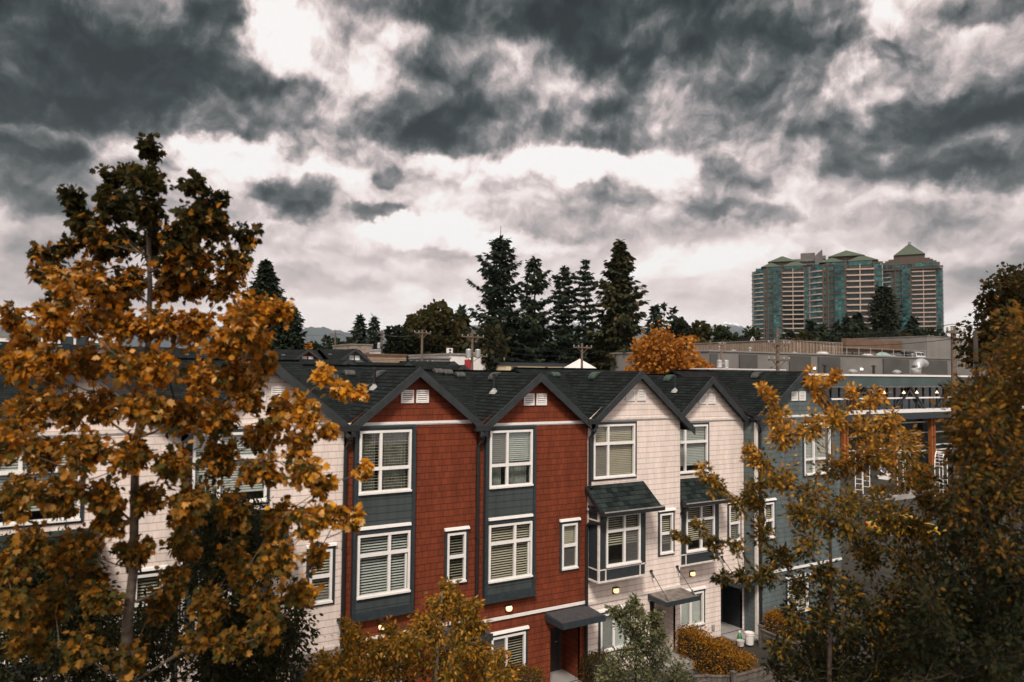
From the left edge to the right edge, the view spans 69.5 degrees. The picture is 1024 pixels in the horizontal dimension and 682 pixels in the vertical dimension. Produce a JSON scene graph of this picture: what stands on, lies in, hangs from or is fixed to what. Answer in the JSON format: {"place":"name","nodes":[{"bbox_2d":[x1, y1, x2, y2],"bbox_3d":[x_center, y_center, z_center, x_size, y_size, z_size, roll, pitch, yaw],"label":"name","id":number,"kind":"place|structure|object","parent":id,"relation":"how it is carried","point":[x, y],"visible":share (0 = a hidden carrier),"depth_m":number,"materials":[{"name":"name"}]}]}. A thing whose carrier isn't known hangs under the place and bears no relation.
{"place":"outdoors","nodes":[
{"label":"outdoors","id":0,"kind":"place"},
{"bbox_2d":[0,312,748,370],"bbox_3d":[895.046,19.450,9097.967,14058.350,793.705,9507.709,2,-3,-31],"label":"mountains","id":1,"kind":"structure","parent":0,"point":[313,334],"depth_m":9112.41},
{"bbox_2d":[0,0,1023,337],"label":"sky","id":2,"kind":"structure","parent":0,"point":[379,148],"materials":[{"name":"grey"}]},
{"bbox_2d":[618,456,1023,681],"bbox_3d":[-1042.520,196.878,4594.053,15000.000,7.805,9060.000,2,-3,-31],"label":"ground","id":3,"kind":"structure","parent":0,"point":[759,652],"depth_m":40.87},
{"bbox_2d":[41,328,115,345],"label":"apartment block","id":4,"kind":"structure","parent":3,"relation":"on","point":[69,339],"depth_m":101.61,"materials":[{"name":"concrete"}]},
{"bbox_2d":[0,358,188,681],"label":"town house","id":5,"kind":"structure","parent":3,"relation":"on","point":[155,528],"depth_m":17.59,"materials":[{"name":"beige"}]},
{"bbox_2d":[0,438,84,529],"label":"window","id":6,"kind":"structure","parent":5,"relation":"in","point":[17,467],"depth_m":16.83,"materials":[{"name":"white glass"}]},
{"bbox_2d":[133,565,166,621],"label":"window","id":7,"kind":"structure","parent":5,"relation":"in","point":[148,575],"depth_m":17.92,"materials":[{"name":"white glass"}]},
{"bbox_2d":[0,524,197,681],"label":"broadleaf tree","id":8,"kind":"object","parent":3,"relation":"on","point":[111,631],"visible":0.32,"depth_m":13.05,"materials":[{"name":"green plant"}]},
{"bbox_2d":[0,132,374,681],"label":"maple tree","id":9,"kind":"object","parent":3,"relation":"on","point":[109,303],"visible":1,"depth_m":9.79,"materials":[{"name":"orange plant"}]},
{"bbox_2d":[160,485,332,681],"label":"broadleaf tree","id":10,"kind":"object","parent":3,"relation":"on","point":[261,667],"visible":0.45,"depth_m":13.46,"materials":[{"name":"green plant"}]},
{"bbox_2d":[169,357,350,681],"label":"town house","id":11,"kind":"structure","parent":3,"relation":"on","point":[289,374],"depth_m":19.92,"materials":[{"name":"beige"}]},
{"bbox_2d":[188,428,270,503],"bbox_3d":[-7.380,3.261,19.178,1.990,1.980,0.775,2,-3,-31],"label":"window","id":12,"kind":"structure","parent":11,"relation":"in","point":[257,488],"depth_m":19.08,"materials":[{"name":"white glass"}]},
{"bbox_2d":[306,542,336,606],"bbox_3d":[-5.357,6.442,20.281,0.830,1.850,0.790,2,-3,-31],"label":"window","id":13,"kind":"structure","parent":11,"relation":"in","point":[326,575],"depth_m":20.15,"materials":[{"name":"clear glass"}]},
{"bbox_2d":[249,259,288,348],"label":"conifer tree","id":14,"kind":"object","parent":3,"relation":"on","point":[266,280],"visible":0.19,"depth_m":95.57,"materials":[{"name":"green plant"}]},
{"bbox_2d":[273,304,307,349],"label":"conifer tree","id":15,"kind":"object","parent":3,"relation":"on","point":[295,340],"visible":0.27,"depth_m":96.25,"materials":[{"name":"green plant"}]},
{"bbox_2d":[272,349,322,358],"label":"town house","id":16,"kind":"structure","parent":3,"relation":"on","point":[298,354],"depth_m":70.62,"materials":[{"name":"black"}]},
{"bbox_2d":[296,359,358,364],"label":"town house","id":17,"kind":"structure","parent":3,"relation":"on","point":[331,361],"depth_m":50.31,"materials":[{"name":"black"}]},
{"bbox_2d":[317,348,371,361],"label":"town house","id":18,"kind":"structure","parent":3,"relation":"on","point":[355,354],"depth_m":72.52,"materials":[{"name":"black"}]},
{"bbox_2d":[332,344,372,352],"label":"building","id":19,"kind":"structure","parent":3,"relation":"on","point":[363,348],"depth_m":156.63,"materials":[{"name":"brick"}]},
{"bbox_2d":[347,314,367,343],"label":"conifer tree","id":20,"kind":"object","parent":3,"relation":"on","point":[360,329],"visible":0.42,"depth_m":164.46,"materials":[{"name":"green plant"}]},
{"bbox_2d":[363,314,383,348],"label":"conifer tree","id":21,"kind":"object","parent":3,"relation":"on","point":[372,330],"visible":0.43,"depth_m":164.74,"materials":[{"name":"green plant"}]},
{"bbox_2d":[363,353,406,362],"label":"beige shed","id":22,"kind":"structure","parent":3,"relation":"on","point":[390,358],"depth_m":118.78,"materials":[{"name":"brown metal"}]},
{"bbox_2d":[357,362,412,365],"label":"town house","id":23,"kind":"structure","parent":3,"relation":"on","point":[380,363],"depth_m":52.84,"materials":[{"name":"black"}]},
{"bbox_2d":[302,364,492,681],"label":"town house","id":24,"kind":"structure","parent":3,"relation":"on","point":[412,437],"depth_m":21.51,"materials":[{"name":"red"}]},
{"bbox_2d":[356,530,410,599],"bbox_3d":[-3.784,6.310,21.101,1.610,1.745,0.775,2,-3,-31],"label":"window","id":25,"kind":"structure","parent":24,"relation":"in","point":[383,559],"depth_m":21.09,"materials":[{"name":"white glass"}]},
{"bbox_2d":[358,429,411,495],"bbox_3d":[-3.760,3.438,21.223,1.600,1.775,0.775,2,-3,-31],"label":"window","id":26,"kind":"structure","parent":24,"relation":"in","point":[390,451],"depth_m":21.23,"materials":[{"name":"white glass"}]},
{"bbox_2d":[444,526,469,584],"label":"window","id":27,"kind":"structure","parent":24,"relation":"in","point":[456,538],"depth_m":22.28,"materials":[{"name":"clear glass"}]},
{"bbox_2d":[381,324,419,360],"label":"broadleaf tree","id":28,"kind":"object","parent":3,"relation":"on","point":[403,344],"visible":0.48,"depth_m":134.44,"materials":[{"name":"green plant"}]},
{"bbox_2d":[299,576,521,681],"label":"broadleaf tree","id":29,"kind":"object","parent":3,"relation":"on","point":[353,657],"visible":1,"depth_m":13.60,"materials":[{"name":"orange plant"}]},
{"bbox_2d":[399,361,458,364],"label":"town house","id":30,"kind":"structure","parent":3,"relation":"on","point":[436,362],"depth_m":58.78,"materials":[{"name":"black"}]},
{"bbox_2d":[408,357,450,361],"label":"grey shed","id":31,"kind":"structure","parent":3,"relation":"on","point":[443,359],"depth_m":108.64,"materials":[{"name":"concrete"}]},
{"bbox_2d":[407,299,470,353],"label":"broadleaf tree","id":32,"kind":"object","parent":3,"relation":"on","point":[435,320],"visible":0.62,"depth_m":137.38,"materials":[{"name":"green plant"}]},
{"bbox_2d":[412,364,469,369],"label":"town house","id":33,"kind":"structure","parent":3,"relation":"on","point":[451,367],"depth_m":54.41,"materials":[{"name":"black"}]},
{"bbox_2d":[436,330,470,352],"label":"broadleaf tree","id":34,"kind":"object","parent":3,"relation":"on","point":[458,348],"visible":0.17,"depth_m":136.22,"materials":[{"name":"green plant"}]},
{"bbox_2d":[408,353,504,369],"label":"white shop","id":35,"kind":"structure","parent":3,"relation":"on","point":[461,360],"depth_m":117.95,"materials":[{"name":"concrete"}]},
{"bbox_2d":[458,329,487,369],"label":"utility pole","id":36,"kind":"object","parent":3,"relation":"on","point":[470,352],"visible":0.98,"depth_m":87.86,"materials":[{"name":"brown wood"}]},
{"bbox_2d":[462,322,511,369],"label":"broadleaf tree","id":37,"kind":"object","parent":3,"relation":"on","point":[490,332],"visible":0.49,"depth_m":119.95,"materials":[{"name":"green plant"}]},
{"bbox_2d":[465,228,531,357],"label":"conifer tree","id":38,"kind":"object","parent":3,"relation":"on","point":[498,288],"visible":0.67,"depth_m":129.30,"materials":[{"name":"green plant"}]},
{"bbox_2d":[423,368,605,681],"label":"town house","id":39,"kind":"structure","parent":3,"relation":"on","point":[531,485],"depth_m":23.71,"materials":[{"name":"red"}]},
{"bbox_2d":[489,625,528,678],"bbox_3d":[-0.279,9.766,23.248,1.450,1.535,0.790,2,-3,-31],"label":"window","id":40,"kind":"structure","parent":39,"relation":"in","point":[515,640],"depth_m":23.27,"materials":[{"name":"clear glass"}]},
{"bbox_2d":[488,521,532,583],"bbox_3d":[-0.214,6.569,23.265,1.610,1.745,0.775,2,-3,-31],"label":"window","id":41,"kind":"structure","parent":39,"relation":"in","point":[510,544],"depth_m":23.25,"materials":[{"name":"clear glass"}]},
{"bbox_2d":[489,429,533,488],"bbox_3d":[-0.191,3.697,23.387,1.600,1.775,0.775,2,-3,-31],"label":"window","id":42,"kind":"structure","parent":39,"relation":"in","point":[511,451],"depth_m":23.29,"materials":[{"name":"clear glass"}]},
{"bbox_2d":[550,627,558,671],"bbox_3d":[1.215,10.168,24.888,0.880,2.027,0.109,2,-3,-31],"label":"door","id":43,"kind":"structure","parent":39,"relation":"in","point":[554,632],"depth_m":25.01,"materials":[{"name":"black wood"}]},
{"bbox_2d":[559,517,580,571],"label":"window","id":44,"kind":"structure","parent":39,"relation":"in","point":[569,527],"depth_m":24.42,"materials":[{"name":"clear glass"}]},
{"bbox_2d":[499,657,546,681],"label":"clipped hedge","id":45,"kind":"object","parent":3,"relation":"on","point":[526,674],"visible":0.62,"depth_m":22.70,"materials":[{"name":"orange plant"}]},
{"bbox_2d":[494,362,566,369],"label":"yellow shop","id":46,"kind":"structure","parent":3,"relation":"on","point":[505,365],"depth_m":118.51,"materials":[{"name":"brown metal"}]},
{"bbox_2d":[508,322,558,362],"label":"broadleaf tree","id":47,"kind":"object","parent":3,"relation":"on","point":[547,356],"visible":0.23,"depth_m":129.15,"materials":[{"name":"green plant"}]},
{"bbox_2d":[510,256,560,362],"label":"conifer tree","id":48,"kind":"object","parent":3,"relation":"on","point":[528,303],"visible":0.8,"depth_m":125.31,"materials":[{"name":"green plant"}]},
{"bbox_2d":[545,265,586,364],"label":"conifer tree","id":49,"kind":"object","parent":3,"relation":"on","point":[563,297],"visible":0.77,"depth_m":127.39,"materials":[{"name":"green plant"}]},
{"bbox_2d":[564,359,594,367],"bbox_3d":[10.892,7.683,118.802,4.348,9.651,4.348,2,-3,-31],"label":"marquee","id":50,"kind":"object","parent":3,"relation":"on","point":[576,364],"visible":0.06,"depth_m":118.13,"materials":[{"name":"fabric"}]},
{"bbox_2d":[568,259,599,362],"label":"conifer tree","id":51,"kind":"object","parent":3,"relation":"on","point":[585,274],"visible":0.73,"depth_m":126.79,"materials":[{"name":"green plant"}]},
{"bbox_2d":[575,647,617,681],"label":"clipped hedge","id":52,"kind":"object","parent":3,"relation":"on","point":[591,661],"visible":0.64,"depth_m":24.14,"materials":[{"name":"green plant"}]},
{"bbox_2d":[512,367,700,673],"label":"town house","id":53,"kind":"structure","parent":3,"relation":"on","point":[639,419],"depth_m":25.79,"materials":[{"name":"beige"}]},
{"bbox_2d":[591,421,636,481],"bbox_3d":[3.364,3.790,25.701,1.990,1.980,0.775,2,-3,-31],"label":"window","id":54,"kind":"structure","parent":53,"relation":"in","point":[614,444],"depth_m":25.58,"materials":[{"name":"white glass"}]},
{"bbox_2d":[598,604,630,653],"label":"window","id":55,"kind":"structure","parent":53,"relation":"in","point":[608,637],"depth_m":25.14,"materials":[{"name":"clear glass"}]},
{"bbox_2d":[606,513,641,567],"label":"window","id":56,"kind":"structure","parent":53,"relation":"in","point":[623,532],"depth_m":25.09,"materials":[{"name":"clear glass"}]},
{"bbox_2d":[658,508,675,556],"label":"window","id":57,"kind":"structure","parent":53,"relation":"in","point":[666,518],"depth_m":26.65,"materials":[{"name":"clear glass"}]},
{"bbox_2d":[585,239,650,370],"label":"conifer tree","id":58,"kind":"object","parent":3,"relation":"on","point":[615,333],"visible":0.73,"depth_m":122.96,"materials":[{"name":"green plant"}]},
{"bbox_2d":[592,592,698,681],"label":"broadleaf tree","id":59,"kind":"object","parent":3,"relation":"on","point":[638,645],"visible":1,"depth_m":16.08,"materials":[{"name":"green plant"}]},
{"bbox_2d":[641,303,666,339],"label":"conifer tree","id":60,"kind":"object","parent":3,"relation":"on","point":[654,312],"visible":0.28,"depth_m":189.80,"materials":[{"name":"green plant"}]},
{"bbox_2d":[625,319,704,373],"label":"broadleaf tree","id":61,"kind":"object","parent":3,"relation":"on","point":[653,353],"visible":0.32,"depth_m":89.83,"materials":[{"name":"orange plant"}]},
{"bbox_2d":[667,316,692,347],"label":"broadleaf tree","id":62,"kind":"object","parent":3,"relation":"on","point":[679,325],"visible":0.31,"depth_m":190.62,"materials":[{"name":"green plant"}]},
{"bbox_2d":[689,320,713,341],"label":"broadleaf tree","id":63,"kind":"object","parent":3,"relation":"on","point":[704,330],"visible":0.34,"depth_m":197.03,"materials":[{"name":"green plant"}]},
{"bbox_2d":[646,374,757,642],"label":"town house","id":64,"kind":"structure","parent":3,"relation":"on","point":[712,412],"depth_m":28.87,"materials":[{"name":"beige"}]},
{"bbox_2d":[680,586,706,628],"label":"window","id":65,"kind":"structure","parent":64,"relation":"in","point":[691,612],"depth_m":28.32,"materials":[{"name":"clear glass"}]},
{"bbox_2d":[680,422,708,474],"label":"window","id":66,"kind":"structure","parent":64,"relation":"in","point":[693,448],"depth_m":28.67,"materials":[{"name":"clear glass"}]},
{"bbox_2d":[686,505,714,552],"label":"window","id":67,"kind":"structure","parent":64,"relation":"in","point":[707,512],"depth_m":28.02,"materials":[{"name":"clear glass"}]},
{"bbox_2d":[727,501,741,541],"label":"window","id":68,"kind":"structure","parent":64,"relation":"in","point":[734,527],"depth_m":29.60,"materials":[{"name":"clear glass"}]},
{"bbox_2d":[689,670,730,681],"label":"wood fence","id":69,"kind":"object","parent":3,"relation":"on","point":[720,678],"visible":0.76,"depth_m":23.71,"materials":[{"name":"grey wood"}]},
{"bbox_2d":[670,621,758,674],"bbox_3d":[6.903,11.033,25.356,1.514,1.890,3.549,2,-3,-27],"label":"clipped hedge","id":70,"kind":"object","parent":3,"relation":"on","point":[709,655],"visible":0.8,"depth_m":25.12,"materials":[{"name":"orange plant"}]},
{"bbox_2d":[711,324,735,341],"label":"broadleaf tree","id":71,"kind":"object","parent":3,"relation":"on","point":[720,332],"visible":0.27,"depth_m":214.03,"materials":[{"name":"green plant"}]},
{"bbox_2d":[676,368,785,370],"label":"shop","id":72,"kind":"structure","parent":3,"relation":"on","point":[734,369],"depth_m":88.94},
{"bbox_2d":[739,325,762,340],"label":"broadleaf tree","id":73,"kind":"object","parent":3,"relation":"on","point":[751,332],"visible":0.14,"depth_m":219.63,"materials":[{"name":"green plant"}]},
{"bbox_2d":[663,369,847,634],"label":"town house","id":74,"kind":"structure","parent":3,"relation":"on","point":[738,386],"depth_m":30.51,"materials":[{"name":"grey"}]},
{"bbox_2d":[762,498,776,539],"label":"window","id":75,"kind":"structure","parent":74,"relation":"in","point":[770,503],"depth_m":29.73,"materials":[{"name":"clear glass"}]},
{"bbox_2d":[785,573,810,612],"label":"window","id":76,"kind":"structure","parent":74,"relation":"in","point":[803,602],"depth_m":30.61,"materials":[{"name":"clear glass"}]},
{"bbox_2d":[802,422,831,476],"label":"window","id":77,"kind":"structure","parent":74,"relation":"in","point":[811,450],"depth_m":31.28,"materials":[{"name":"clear glass"}]},
{"bbox_2d":[730,662,784,681],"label":"wood fence","id":78,"kind":"object","parent":3,"relation":"on","point":[755,675],"visible":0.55,"depth_m":23.89,"materials":[{"name":"grey wood"}]},
{"bbox_2d":[690,340,842,353],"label":"ribbed hall","id":79,"kind":"structure","parent":3,"relation":"on","point":[797,346],"depth_m":153.41,"materials":[{"name":"beige concrete"}]},
{"bbox_2d":[768,328,789,370],"bbox_3d":[21.574,6.062,59.798,2.610,14.318,0.410,2,-3,-31],"label":"utility pole","id":80,"kind":"object","parent":3,"relation":"on","point":[777,359],"visible":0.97,"depth_m":59.92,"materials":[{"name":"brown wood"}]},
{"bbox_2d":[777,324,951,345],"bbox_3d":[22.804,-0.554,50.082,0.034,1.985,20.140,1,-3,-7],"label":"power line","id":81,"kind":"object","parent":80,"relation":"attached to","point":[873,332],"visible":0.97,"depth_m":47.76,"materials":[{"name":"black metal"}]},
{"bbox_2d":[758,624,801,661],"bbox_3d":[9.805,11.452,27.006,0.150,1.500,2.014,2,-3,-27],"label":"wood fence","id":82,"kind":"object","parent":3,"relation":"on","point":[764,634],"visible":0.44,"depth_m":27.61,"materials":[{"name":"grey wood"}]},
{"bbox_2d":[751,256,810,339],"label":"apartment tower","id":83,"kind":"structure","parent":3,"relation":"on","point":[779,292],"depth_m":446.54,"materials":[{"name":"teal glass"}]},
{"bbox_2d":[762,606,804,642],"bbox_3d":[10.496,11.285,28.432,1.486,1.822,1.749,2,-3,-31],"label":"clipped hedge","id":84,"kind":"object","parent":3,"relation":"on","point":[775,622],"visible":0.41,"depth_m":28.34,"materials":[{"name":"orange plant"}]},
{"bbox_2d":[609,350,1001,375],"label":"warehouse","id":85,"kind":"structure","parent":3,"relation":"on","point":[860,364],"depth_m":118.26,"materials":[{"name":"grey concrete"}]},
{"bbox_2d":[793,250,825,267],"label":"apartment tower","id":86,"kind":"structure","parent":3,"relation":"on","point":[809,259],"depth_m":560.03,"materials":[{"name":"grey concrete"}]},
{"bbox_2d":[799,319,820,340],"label":"conifer tree","id":87,"kind":"object","parent":3,"relation":"on","point":[810,326],"visible":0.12,"depth_m":249.18,"materials":[{"name":"green plant"}]},
{"bbox_2d":[669,364,951,681],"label":"broadleaf tree","id":88,"kind":"object","parent":3,"relation":"on","point":[825,612],"visible":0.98,"depth_m":10.85,"materials":[{"name":"orange plant"}]},
{"bbox_2d":[829,319,843,340],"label":"conifer tree","id":89,"kind":"object","parent":3,"relation":"on","point":[836,327],"visible":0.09,"depth_m":249.55,"materials":[{"name":"green plant"}]},
{"bbox_2d":[807,250,882,333],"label":"apartment tower","id":90,"kind":"structure","parent":3,"relation":"on","point":[840,284],"depth_m":348.03,"materials":[{"name":"teal glass"}]},
{"bbox_2d":[840,312,857,337],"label":"conifer tree","id":91,"kind":"object","parent":3,"relation":"on","point":[847,323],"visible":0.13,"depth_m":249.26,"materials":[{"name":"green plant"}]},
{"bbox_2d":[845,311,868,335],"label":"conifer tree","id":92,"kind":"object","parent":3,"relation":"on","point":[859,321],"visible":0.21,"depth_m":249.40,"materials":[{"name":"green plant"}]},
{"bbox_2d":[841,338,901,354],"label":"brown roofed wing","id":93,"kind":"structure","parent":3,"relation":"on","point":[882,345],"depth_m":162.94,"materials":[{"name":"brown"}]},
{"bbox_2d":[864,285,906,337],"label":"conifer tree","id":94,"kind":"object","parent":3,"relation":"on","point":[882,320],"visible":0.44,"depth_m":245.01,"materials":[{"name":"green plant"}]},
{"bbox_2d":[771,592,1023,681],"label":"broadleaf tree","id":95,"kind":"object","parent":3,"relation":"on","point":[819,642],"visible":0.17,"depth_m":11.96,"materials":[{"name":"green plant"}]},
{"bbox_2d":[852,336,969,357],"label":"painted wall block","id":96,"kind":"structure","parent":3,"relation":"on","point":[935,348],"depth_m":166.83,"materials":[{"name":"grey concrete"}]},
{"bbox_2d":[882,242,943,335],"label":"apartment tower","id":97,"kind":"structure","parent":3,"relation":"on","point":[913,276],"depth_m":451.68,"materials":[{"name":"teal glass"}]},
{"bbox_2d":[903,315,924,335],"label":"conifer tree","id":98,"kind":"object","parent":3,"relation":"on","point":[913,322],"visible":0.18,"depth_m":249.57,"materials":[{"name":"green plant"}]},
{"bbox_2d":[808,373,1023,471],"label":"garden store","id":99,"kind":"structure","parent":3,"relation":"on","point":[910,395],"depth_m":78.78,"materials":[{"name":"grey glass"}]},
{"bbox_2d":[911,358,928,374],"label":"roof duct","id":100,"kind":"object","parent":99,"relation":"on","point":[918,365],"visible":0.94,"depth_m":87.55,"materials":[{"name":"metal"}]},
{"bbox_2d":[916,326,949,336],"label":"broadleaf tree","id":101,"kind":"object","parent":3,"relation":"on","point":[931,332],"visible":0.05,"depth_m":237.75,"materials":[{"name":"green plant"}]},
{"bbox_2d":[884,296,1023,681],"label":"broadleaf tree","id":102,"kind":"object","parent":3,"relation":"on","point":[989,413],"visible":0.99,"depth_m":9.18,"materials":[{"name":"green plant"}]},
{"bbox_2d":[946,326,965,569],"bbox_3d":[23.918,6.027,39.781,1.850,13.684,0.410,2,-3,-31],"label":"utility pole","id":103,"kind":"object","parent":3,"relation":"on","point":[953,332],"visible":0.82,"depth_m":39.88,"materials":[{"name":"brown wood"}]},
{"bbox_2d":[951,261,1023,673],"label":"maple tree","id":104,"kind":"object","parent":3,"relation":"on","point":[1009,285],"visible":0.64,"depth_m":23.02,"materials":[{"name":"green plant"}]},
{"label":"parking lot","id":105,"kind":"structure","parent":0,"visible":0},
{"bbox_2d":[864,513,946,535],"bbox_3d":[25.884,12.199,48.584,4.570,1.538,1.824,1,-2,1],"label":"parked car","id":106,"kind":"object","parent":105,"relation":"on","point":[874,526],"visible":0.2,"depth_m":48.22,"materials":[{"name":"paint"}]},
{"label":"paved yard","id":107,"kind":"structure","parent":0,"visible":0},
{"bbox_2d":[883,483,916,500],"bbox_3d":[32.384,12.456,61.411,4.882,1.631,1.521,2,-3,-31],"label":"garden planter","id":108,"kind":"object","parent":107,"relation":"on","point":[901,494],"visible":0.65,"depth_m":61.03,"materials":[{"name":"concrete"}]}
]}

